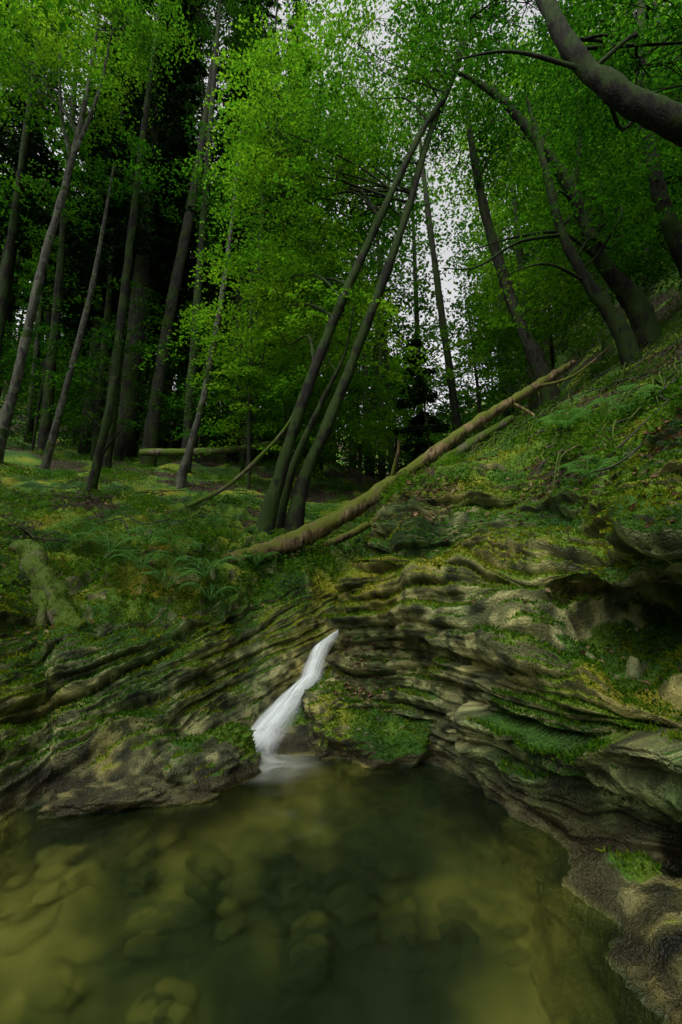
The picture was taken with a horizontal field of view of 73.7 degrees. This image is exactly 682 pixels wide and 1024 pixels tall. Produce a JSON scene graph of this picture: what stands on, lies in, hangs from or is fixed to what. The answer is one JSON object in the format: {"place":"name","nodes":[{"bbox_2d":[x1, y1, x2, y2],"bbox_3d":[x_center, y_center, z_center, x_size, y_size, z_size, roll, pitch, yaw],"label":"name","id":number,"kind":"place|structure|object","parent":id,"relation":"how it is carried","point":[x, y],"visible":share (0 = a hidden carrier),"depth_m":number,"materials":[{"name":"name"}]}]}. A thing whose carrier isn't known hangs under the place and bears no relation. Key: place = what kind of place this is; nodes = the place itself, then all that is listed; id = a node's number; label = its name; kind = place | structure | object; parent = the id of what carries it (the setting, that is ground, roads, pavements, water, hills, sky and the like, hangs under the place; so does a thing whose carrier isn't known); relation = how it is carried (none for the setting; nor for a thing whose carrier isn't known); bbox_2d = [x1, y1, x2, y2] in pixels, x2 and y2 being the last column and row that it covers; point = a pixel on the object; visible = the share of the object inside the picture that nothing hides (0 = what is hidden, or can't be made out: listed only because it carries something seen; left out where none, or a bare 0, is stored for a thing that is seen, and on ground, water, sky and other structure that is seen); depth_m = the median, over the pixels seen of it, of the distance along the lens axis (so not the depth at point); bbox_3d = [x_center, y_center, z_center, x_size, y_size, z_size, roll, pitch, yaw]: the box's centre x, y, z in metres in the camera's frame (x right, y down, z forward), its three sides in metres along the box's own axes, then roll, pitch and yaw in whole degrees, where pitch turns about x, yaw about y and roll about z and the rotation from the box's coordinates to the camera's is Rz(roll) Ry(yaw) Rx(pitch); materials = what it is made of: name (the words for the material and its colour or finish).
{"place":"outdoors","nodes":[
{"label":"outdoors","id":0,"kind":"place"},
{"bbox_2d":[291,517,374,554],"bbox_3d":[0.858,-0.140,8.705,4.130,2.298,0.197,6,-12,-30],"label":"fallen log","id":1,"kind":"object","parent":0,"point":[355,531],"visible":0.25,"depth_m":8.15,"materials":[{"name":"wood"}]},
{"bbox_2d":[0,0,676,435],"label":"sky","id":2,"kind":"structure","parent":0,"point":[448,253],"materials":[{"name":"white"}]},
{"bbox_2d":[0,746,681,1023],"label":"pool water","id":3,"kind":"structure","parent":0,"point":[308,889],"depth_m":2.16,"materials":[{"name":"green liquid"}]},
{"bbox_2d":[37,773,220,817],"bbox_3d":[-1.504,2.125,3.356,1.264,0.317,0.513,4,-11,-21],"label":"boulder","id":4,"kind":"object","parent":3,"relation":"in","point":[135,791],"visible":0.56,"depth_m":3.21,"materials":[{"name":"grey stone"}]},
{"bbox_2d":[151,733,260,792],"bbox_3d":[-1.085,2.141,3.680,0.936,0.550,0.646,4,-11,-24],"label":"boulder","id":5,"kind":"object","parent":3,"relation":"in","point":[226,755],"visible":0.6,"depth_m":3.56,"materials":[{"name":"stone"}]},
{"bbox_2d":[212,723,254,752],"bbox_3d":[-0.990,2.074,3.985,0.496,0.397,0.374,2,-10,-12],"label":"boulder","id":6,"kind":"object","parent":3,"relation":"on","point":[240,745],"visible":0.31,"depth_m":3.94,"materials":[{"name":"green plant"}]},
{"bbox_2d":[301,681,373,758],"bbox_3d":[0.015,2.129,4.704,0.946,0.739,0.806,6,-12,-30],"label":"boulder","id":7,"kind":"object","parent":3,"relation":"in","point":[315,738],"visible":0.39,"depth_m":4.36,"materials":[{"name":"green stone"}]},
{"bbox_2d":[320,706,432,768],"bbox_3d":[0.371,2.209,4.338,1.274,0.662,0.931,0,-10,0],"label":"boulder","id":8,"kind":"object","parent":3,"relation":"in","point":[350,752],"visible":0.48,"depth_m":4.07,"materials":[{"name":"green stone"}]},
{"bbox_2d":[0,248,681,503],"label":"ground","id":9,"kind":"structure","parent":0,"point":[26,458],"depth_m":15.66,"materials":[{"name":"green plant"}]},
{"bbox_2d":[0,1,31,348],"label":"spruce tree","id":10,"kind":"object","parent":9,"relation":"on","point":[15,308],"visible":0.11,"depth_m":23.95,"materials":[{"name":"green plant"}]},
{"bbox_2d":[0,326,42,393],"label":"beech sapling","id":11,"kind":"object","parent":9,"relation":"on","point":[8,360],"visible":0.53,"depth_m":17.21,"materials":[{"name":"green plant"}]},
{"bbox_2d":[0,0,84,227],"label":"beech tree","id":12,"kind":"object","parent":9,"relation":"on","point":[14,182],"visible":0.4,"depth_m":15.44,"materials":[{"name":"green plant"}]},
{"bbox_2d":[0,0,86,377],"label":"spruce tree","id":13,"kind":"object","parent":9,"relation":"on","point":[35,147],"visible":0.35,"depth_m":19.47,"materials":[{"name":"green plant"}]},
{"bbox_2d":[0,0,91,95],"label":"beech tree","id":14,"kind":"object","parent":9,"relation":"on","point":[86,37],"visible":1,"depth_m":9.41,"materials":[{"name":"green plant"}]},
{"bbox_2d":[0,320,117,450],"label":"beech sapling","id":15,"kind":"object","parent":9,"relation":"on","point":[39,397],"visible":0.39,"depth_m":17.98,"materials":[{"name":"green plant"}]},
{"bbox_2d":[0,0,136,359],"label":"beech tree","id":16,"kind":"object","parent":9,"relation":"on","point":[5,278],"visible":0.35,"depth_m":16.19,"materials":[{"name":"green plant"}]},
{"bbox_2d":[39,35,107,441],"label":"spruce tree","id":17,"kind":"object","parent":9,"relation":"on","point":[69,345],"visible":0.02,"depth_m":26.46,"materials":[{"name":"green plant"}]},
{"bbox_2d":[24,0,170,454],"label":"spruce tree","id":18,"kind":"object","parent":9,"relation":"on","point":[100,281],"visible":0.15,"depth_m":20.43,"materials":[{"name":"green plant"}]},
{"bbox_2d":[37,0,157,455],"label":"beech tree","id":19,"kind":"object","parent":9,"relation":"on","point":[45,426],"visible":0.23,"depth_m":16.35,"materials":[{"name":"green plant"}]},
{"bbox_2d":[43,11,151,360],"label":"spruce tree","id":20,"kind":"object","parent":9,"relation":"on","point":[69,328],"visible":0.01,"depth_m":23.03,"materials":[{"name":"green plant"}]},
{"bbox_2d":[0,0,201,460],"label":"beech tree","id":21,"kind":"object","parent":9,"relation":"on","point":[108,310],"visible":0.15,"depth_m":18.33,"materials":[{"name":"green plant"}]},
{"bbox_2d":[0,276,202,439],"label":"beech sapling","id":22,"kind":"object","parent":9,"relation":"on","point":[110,343],"visible":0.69,"depth_m":15.47,"materials":[{"name":"green plant"}]},
{"bbox_2d":[81,377,121,494],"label":"broken tree","id":23,"kind":"object","parent":9,"relation":"on","point":[96,466],"visible":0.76,"depth_m":10.56,"materials":[{"name":"brown plant"}]},
{"bbox_2d":[0,0,204,463],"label":"beech tree","id":24,"kind":"object","parent":9,"relation":"on","point":[80,128],"visible":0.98,"depth_m":14.28,"materials":[{"name":"green plant"}]},
{"bbox_2d":[40,127,189,468],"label":"tree","id":25,"kind":"object","parent":9,"relation":"on","point":[49,450],"visible":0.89,"depth_m":14.72,"materials":[{"name":"green plant"}]},
{"bbox_2d":[57,0,220,461],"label":"spruce tree","id":26,"kind":"object","parent":9,"relation":"on","point":[174,146],"visible":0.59,"depth_m":18.02,"materials":[{"name":"green plant"}]},
{"bbox_2d":[101,0,221,471],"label":"beech tree","id":27,"kind":"object","parent":9,"relation":"on","point":[116,365],"visible":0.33,"depth_m":15.31,"materials":[{"name":"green plant"}]},
{"bbox_2d":[124,0,227,448],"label":"spruce tree","id":28,"kind":"object","parent":9,"relation":"on","point":[168,378],"visible":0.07,"depth_m":25.14,"materials":[{"name":"green plant"}]},
{"bbox_2d":[134,0,231,456],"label":"beech tree","id":29,"kind":"object","parent":9,"relation":"on","point":[151,284],"visible":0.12,"depth_m":19.78,"materials":[{"name":"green plant"}]},
{"bbox_2d":[0,462,387,819],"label":"layered rock bank","id":30,"kind":"structure","parent":9,"relation":"on","point":[48,776],"depth_m":4.88,"materials":[{"name":"green stone"}]},
{"bbox_2d":[8,539,86,629],"bbox_3d":[-3.432,0.788,5.126,2.118,1.095,0.338,-8,-13,39],"label":"mossy tree root","id":31,"kind":"object","parent":30,"relation":"on","point":[44,586],"visible":0.88,"depth_m":4.82,"materials":[{"name":"green plant"}]},
{"bbox_2d":[47,519,115,539],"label":"fern","id":32,"kind":"object","parent":30,"relation":"on","point":[79,522],"visible":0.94,"depth_m":6.29,"materials":[{"name":"green plant"}]},
{"bbox_2d":[68,532,149,553],"bbox_3d":[-2.983,0.417,5.946,0.820,0.258,1.025,0,-10,0],"label":"fern","id":33,"kind":"object","parent":30,"relation":"on","point":[108,539],"visible":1,"depth_m":5.88,"materials":[{"name":"green plant"}]},
{"bbox_2d":[105,549,171,570],"bbox_3d":[-2.462,0.591,5.544,0.815,0.242,0.864,6,-11,-29],"label":"fern","id":34,"kind":"object","parent":30,"relation":"on","point":[135,557],"visible":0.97,"depth_m":5.56,"materials":[{"name":"green plant"}]},
{"bbox_2d":[121,526,173,543],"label":"fern","id":35,"kind":"object","parent":30,"relation":"on","point":[153,534],"visible":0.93,"depth_m":6.61,"materials":[{"name":"green plant"}]},
{"bbox_2d":[126,565,202,589],"bbox_3d":[-2.020,0.763,5.301,0.866,0.290,1.023,5,-11,-26],"label":"fern","id":36,"kind":"object","parent":30,"relation":"on","point":[165,576],"visible":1,"depth_m":5.24,"materials":[{"name":"green plant"}]},
{"bbox_2d":[147,535,206,556],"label":"fern","id":37,"kind":"object","parent":30,"relation":"on","point":[175,547],"visible":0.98,"depth_m":6.15,"materials":[{"name":"green plant"}]},
{"bbox_2d":[170,556,244,576],"bbox_3d":[-1.640,0.685,5.709,0.977,0.261,0.900,0,-10,0],"label":"fern","id":38,"kind":"object","parent":30,"relation":"on","point":[217,562],"visible":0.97,"depth_m":5.68,"materials":[{"name":"green plant"}]},
{"bbox_2d":[176,582,238,600],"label":"fern","id":39,"kind":"object","parent":30,"relation":"on","point":[211,589],"visible":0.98,"depth_m":5.19,"materials":[{"name":"green plant"}]},
{"bbox_2d":[186,396,298,508],"bbox_3d":[-2.110,-1.475,10.249,2.475,2.948,0.147,2,-10,-10],"label":"leaning branch","id":40,"kind":"object","parent":30,"relation":"on","point":[237,477],"visible":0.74,"depth_m":10.10,"materials":[{"name":"wood"}]},
{"bbox_2d":[236,552,282,565],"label":"fern","id":41,"kind":"object","parent":30,"relation":"on","point":[257,557],"visible":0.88,"depth_m":6.46,"materials":[{"name":"green plant"}]},
{"bbox_2d":[251,629,338,767],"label":"waterfall","id":42,"kind":"structure","parent":30,"relation":"on","point":[265,726],"depth_m":4.70,"materials":[{"name":"liquid"}]},
{"bbox_2d":[0,362,681,876],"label":"moss","id":43,"kind":"object","parent":30,"relation":"on","point":[594,742],"visible":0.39,"depth_m":4.13,"materials":[{"name":"green plant"}]},
{"bbox_2d":[158,35,243,456],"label":"beech tree","id":44,"kind":"object","parent":9,"relation":"on","point":[199,111],"visible":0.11,"depth_m":22.43,"materials":[{"name":"green plant"}]},
{"bbox_2d":[118,0,286,467],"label":"beech tree","id":45,"kind":"object","parent":9,"relation":"on","point":[151,433],"visible":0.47,"depth_m":17.10,"materials":[{"name":"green plant"}]},
{"bbox_2d":[125,297,280,463],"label":"beech sapling","id":46,"kind":"object","parent":9,"relation":"on","point":[172,405],"visible":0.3,"depth_m":16.65,"materials":[{"name":"green plant"}]},
{"bbox_2d":[139,440,283,455],"bbox_3d":[-4.102,-1.992,14.310,4.633,0.468,0.307,-1,-10,5],"label":"fallen log","id":47,"kind":"object","parent":9,"relation":"on","point":[167,452],"visible":0.84,"depth_m":14.19,"materials":[{"name":"wood"}]},
{"bbox_2d":[181,0,244,472],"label":"beech tree","id":48,"kind":"object","parent":9,"relation":"on","point":[189,422],"visible":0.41,"depth_m":15.89,"materials":[{"name":"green plant"}]},
{"bbox_2d":[161,115,298,488],"bbox_3d":[-3.544,-5.493,14.090,4.505,14.125,3.137,0,-10,0],"label":"beech tree","id":49,"kind":"object","parent":9,"relation":"on","point":[182,474],"visible":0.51,"depth_m":13.99,"materials":[{"name":"green plant"}]},
{"bbox_2d":[133,232,338,489],"bbox_3d":[-3.027,-4.354,13.373,5.633,8.950,5.411,7,-12,-33],"label":"beech sapling","id":50,"kind":"object","parent":9,"relation":"on","point":[201,313],"visible":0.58,"depth_m":13.04,"materials":[{"name":"green plant"}]},
{"bbox_2d":[204,15,267,377],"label":"spruce tree","id":51,"kind":"object","parent":9,"relation":"on","point":[223,332],"visible":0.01,"depth_m":26.80,"materials":[{"name":"green plant"}]},
{"bbox_2d":[185,0,300,463],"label":"spruce tree","id":52,"kind":"object","parent":9,"relation":"on","point":[232,457],"visible":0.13,"depth_m":21.46,"materials":[{"name":"green plant"}]},
{"bbox_2d":[166,303,330,482],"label":"beech sapling","id":53,"kind":"object","parent":9,"relation":"on","point":[261,417],"visible":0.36,"depth_m":14.55,"materials":[{"name":"green plant"}]},
{"bbox_2d":[193,20,325,463],"bbox_3d":[-3.712,-11.598,20.247,6.429,24.301,6.146,0,-10,0],"label":"beech tree","id":54,"kind":"object","parent":9,"relation":"on","point":[248,326],"visible":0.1,"depth_m":19.71,"materials":[{"name":"green plant"}]},
{"bbox_2d":[199,0,340,467],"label":"beech tree","id":55,"kind":"object","parent":9,"relation":"on","point":[242,49],"visible":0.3,"depth_m":19.68,"materials":[{"name":"green plant"}]},
{"bbox_2d":[192,334,380,483],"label":"beech sapling","id":56,"kind":"object","parent":9,"relation":"on","point":[311,440],"visible":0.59,"depth_m":12.84,"materials":[{"name":"green plant"}]},
{"bbox_2d":[259,1,333,459],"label":"spruce tree","id":57,"kind":"object","parent":9,"relation":"on","point":[291,28],"visible":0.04,"depth_m":27.16,"materials":[{"name":"green plant"}]},
{"bbox_2d":[210,5,408,480],"bbox_3d":[-1.213,-9.007,17.450,7.492,20.303,6.385,5,-11,-26],"label":"beech tree","id":58,"kind":"object","parent":9,"relation":"on","point":[320,463],"visible":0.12,"depth_m":16.92,"materials":[{"name":"green plant"}]},
{"bbox_2d":[233,258,392,428],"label":"beech sapling","id":59,"kind":"object","parent":9,"relation":"on","point":[313,292],"visible":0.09,"depth_m":17.11,"materials":[{"name":"green plant"}]},
{"bbox_2d":[172,0,499,536],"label":"beech tree","id":60,"kind":"object","parent":9,"relation":"on","point":[267,517],"visible":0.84,"depth_m":11.44,"materials":[{"name":"green plant"}]},
{"bbox_2d":[0,0,681,480],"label":"distant forest","id":61,"kind":"object","parent":9,"relation":"on","point":[24,284],"visible":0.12,"depth_m":23.41,"materials":[{"name":"green plant"}]},
{"bbox_2d":[0,250,681,602],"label":"undergrowth","id":62,"kind":"object","parent":9,"relation":"on","point":[584,440],"visible":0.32,"depth_m":7.42,"materials":[{"name":"green plant"}]},
{"bbox_2d":[0,259,681,711],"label":"leaf litter","id":63,"kind":"object","parent":9,"relation":"on","point":[654,451],"visible":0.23,"depth_m":5.48,"materials":[{"name":"plant"}]},
{"bbox_2d":[0,325,681,552],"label":"fallen twigs","id":64,"kind":"object","parent":9,"relation":"on","point":[30,532],"visible":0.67,"depth_m":7.75,"materials":[{"name":"brown wood"}]},
{"bbox_2d":[261,278,439,528],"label":"beech tree","id":65,"kind":"object","parent":9,"relation":"on","point":[284,499],"visible":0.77,"depth_m":10.55,"materials":[{"name":"green plant"}]},
{"bbox_2d":[274,340,455,492],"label":"beech sapling","id":66,"kind":"object","parent":9,"relation":"on","point":[345,429],"visible":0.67,"depth_m":13.60,"materials":[{"name":"green plant"}]},
{"bbox_2d":[322,385,444,472],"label":"beech sapling","id":67,"kind":"object","parent":9,"relation":"on","point":[396,438],"visible":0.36,"depth_m":16.29,"materials":[{"name":"green plant"}]},
{"bbox_2d":[248,0,543,533],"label":"beech tree","id":68,"kind":"object","parent":9,"relation":"on","point":[295,517],"visible":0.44,"depth_m":11.67,"materials":[{"name":"green plant"}]},
{"bbox_2d":[323,44,504,446],"bbox_3d":[2.574,-7.626,16.419,5.173,18.130,5.856,-6,-12,32],"label":"beech tree","id":69,"kind":"object","parent":9,"relation":"on","point":[454,407],"visible":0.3,"depth_m":15.89,"materials":[{"name":"green plant"}]},
{"bbox_2d":[221,347,608,566],"bbox_3d":[2.084,-1.387,8.526,8.212,5.131,0.727,4,-11,-22],"label":"fallen log","id":70,"kind":"object","parent":9,"relation":"on","point":[308,534],"visible":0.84,"depth_m":7.89,"materials":[{"name":"wood"}]},
{"bbox_2d":[381,337,455,480],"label":"spruce tree","id":71,"kind":"object","parent":9,"relation":"on","point":[417,426],"visible":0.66,"depth_m":13.41,"materials":[{"name":"green plant"}]},
{"bbox_2d":[260,365,681,1023],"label":"layered rock wall","id":72,"kind":"structure","parent":9,"relation":"on","point":[580,817],"depth_m":3.46,"materials":[{"name":"stone"}]},
{"bbox_2d":[585,384,661,417],"bbox_3d":[3.662,-1.375,5.670,0.842,0.238,0.814,2,-10,-12],"label":"fern","id":73,"kind":"object","parent":72,"relation":"on","point":[625,389],"visible":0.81,"depth_m":5.65,"materials":[{"name":"green plant"}]},
{"bbox_2d":[428,415,514,468],"bbox_3d":[2.957,-1.400,11.600,3.495,2.583,0.405,3,-10,-17],"label":"fallen log","id":74,"kind":"object","parent":9,"relation":"on","point":[469,443],"visible":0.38,"depth_m":11.78,"materials":[{"name":"wood"}]},
{"bbox_2d":[404,281,578,443],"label":"beech sapling","id":75,"kind":"object","parent":9,"relation":"on","point":[471,361],"visible":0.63,"depth_m":14.40,"materials":[{"name":"green plant"}]},
{"bbox_2d":[425,31,587,366],"bbox_3d":[9.026,-12.821,21.434,8.339,19.300,7.966,6,-12,-30],"label":"beech tree","id":76,"kind":"object","parent":9,"relation":"on","point":[464,264],"visible":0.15,"depth_m":21.77,"materials":[{"name":"green plant"}]},
{"bbox_2d":[415,30,615,414],"bbox_3d":[6.756,-10.085,18.211,7.759,17.302,7.802,0,-10,0],"label":"beech tree","id":77,"kind":"object","parent":9,"relation":"on","point":[519,253],"visible":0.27,"depth_m":18.50,"materials":[{"name":"green plant"}]},
{"bbox_2d":[374,0,663,349],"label":"beech tree","id":78,"kind":"object","parent":9,"relation":"on","point":[634,301],"visible":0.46,"depth_m":11.45,"materials":[{"name":"green plant"}]},
{"bbox_2d":[424,16,616,407],"bbox_3d":[5.801,-7.587,14.222,6.064,13.124,5.382,0,-10,0],"label":"beech tree","id":79,"kind":"object","parent":9,"relation":"on","point":[537,363],"visible":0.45,"depth_m":13.53,"materials":[{"name":"green plant"}]},
{"bbox_2d":[371,0,681,219],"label":"beech tree","id":80,"kind":"object","parent":9,"relation":"on","point":[612,87],"visible":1,"depth_m":8.37,"materials":[{"name":"green plant"}]},
{"bbox_2d":[462,231,627,385],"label":"beech sapling","id":81,"kind":"object","parent":9,"relation":"on","point":[548,314],"visible":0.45,"depth_m":13.70,"materials":[{"name":"green plant"}]},
{"bbox_2d":[441,89,681,367],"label":"beech tree","id":82,"kind":"object","parent":9,"relation":"on","point":[623,335],"visible":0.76,"depth_m":10.55,"materials":[{"name":"green plant"}]},
{"bbox_2d":[535,408,597,431],"bbox_3d":[3.194,-1.301,6.525,0.789,0.230,0.878,8,-13,-39],"label":"fern","id":83,"kind":"object","parent":9,"relation":"on","point":[562,422],"visible":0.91,"depth_m":6.49,"materials":[{"name":"green plant"}]},
{"bbox_2d":[469,335,681,493],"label":"exposed roots","id":84,"kind":"object","parent":9,"relation":"on","point":[585,397],"visible":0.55,"depth_m":7.13,"materials":[{"name":"brown wood"}]},
{"bbox_2d":[555,455,623,479],"bbox_3d":[2.603,-0.435,4.748,0.754,0.207,0.709,0,-10,0],"label":"fern","id":85,"kind":"object","parent":9,"relation":"on","point":[581,471],"visible":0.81,"depth_m":4.71,"materials":[{"name":"green plant"}]},
{"bbox_2d":[500,0,681,359],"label":"beech tree","id":86,"kind":"object","parent":9,"relation":"on","point":[604,347],"visible":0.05,"depth_m":16.27,"materials":[{"name":"green plant"}]},
{"bbox_2d":[501,0,681,301],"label":"beech tree","id":87,"kind":"object","parent":9,"relation":"on","point":[670,227],"visible":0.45,"depth_m":10.77,"materials":[{"name":"green plant"}]},
{"bbox_2d":[543,0,681,298],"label":"beech tree","id":88,"kind":"object","parent":9,"relation":"on","point":[634,14],"visible":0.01,"depth_m":18.47,"materials":[{"name":"green plant"}]},
{"bbox_2d":[555,0,681,242],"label":"beech tree","id":89,"kind":"object","parent":9,"relation":"on","point":[675,2],"visible":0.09,"depth_m":14.08,"materials":[{"name":"green plant"}]},
{"bbox_2d":[607,0,681,254],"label":"tree","id":90,"kind":"object","parent":9,"relation":"on","point":[669,166],"visible":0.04,"depth_m":19.81,"materials":[{"name":"green plant"}]}
]}

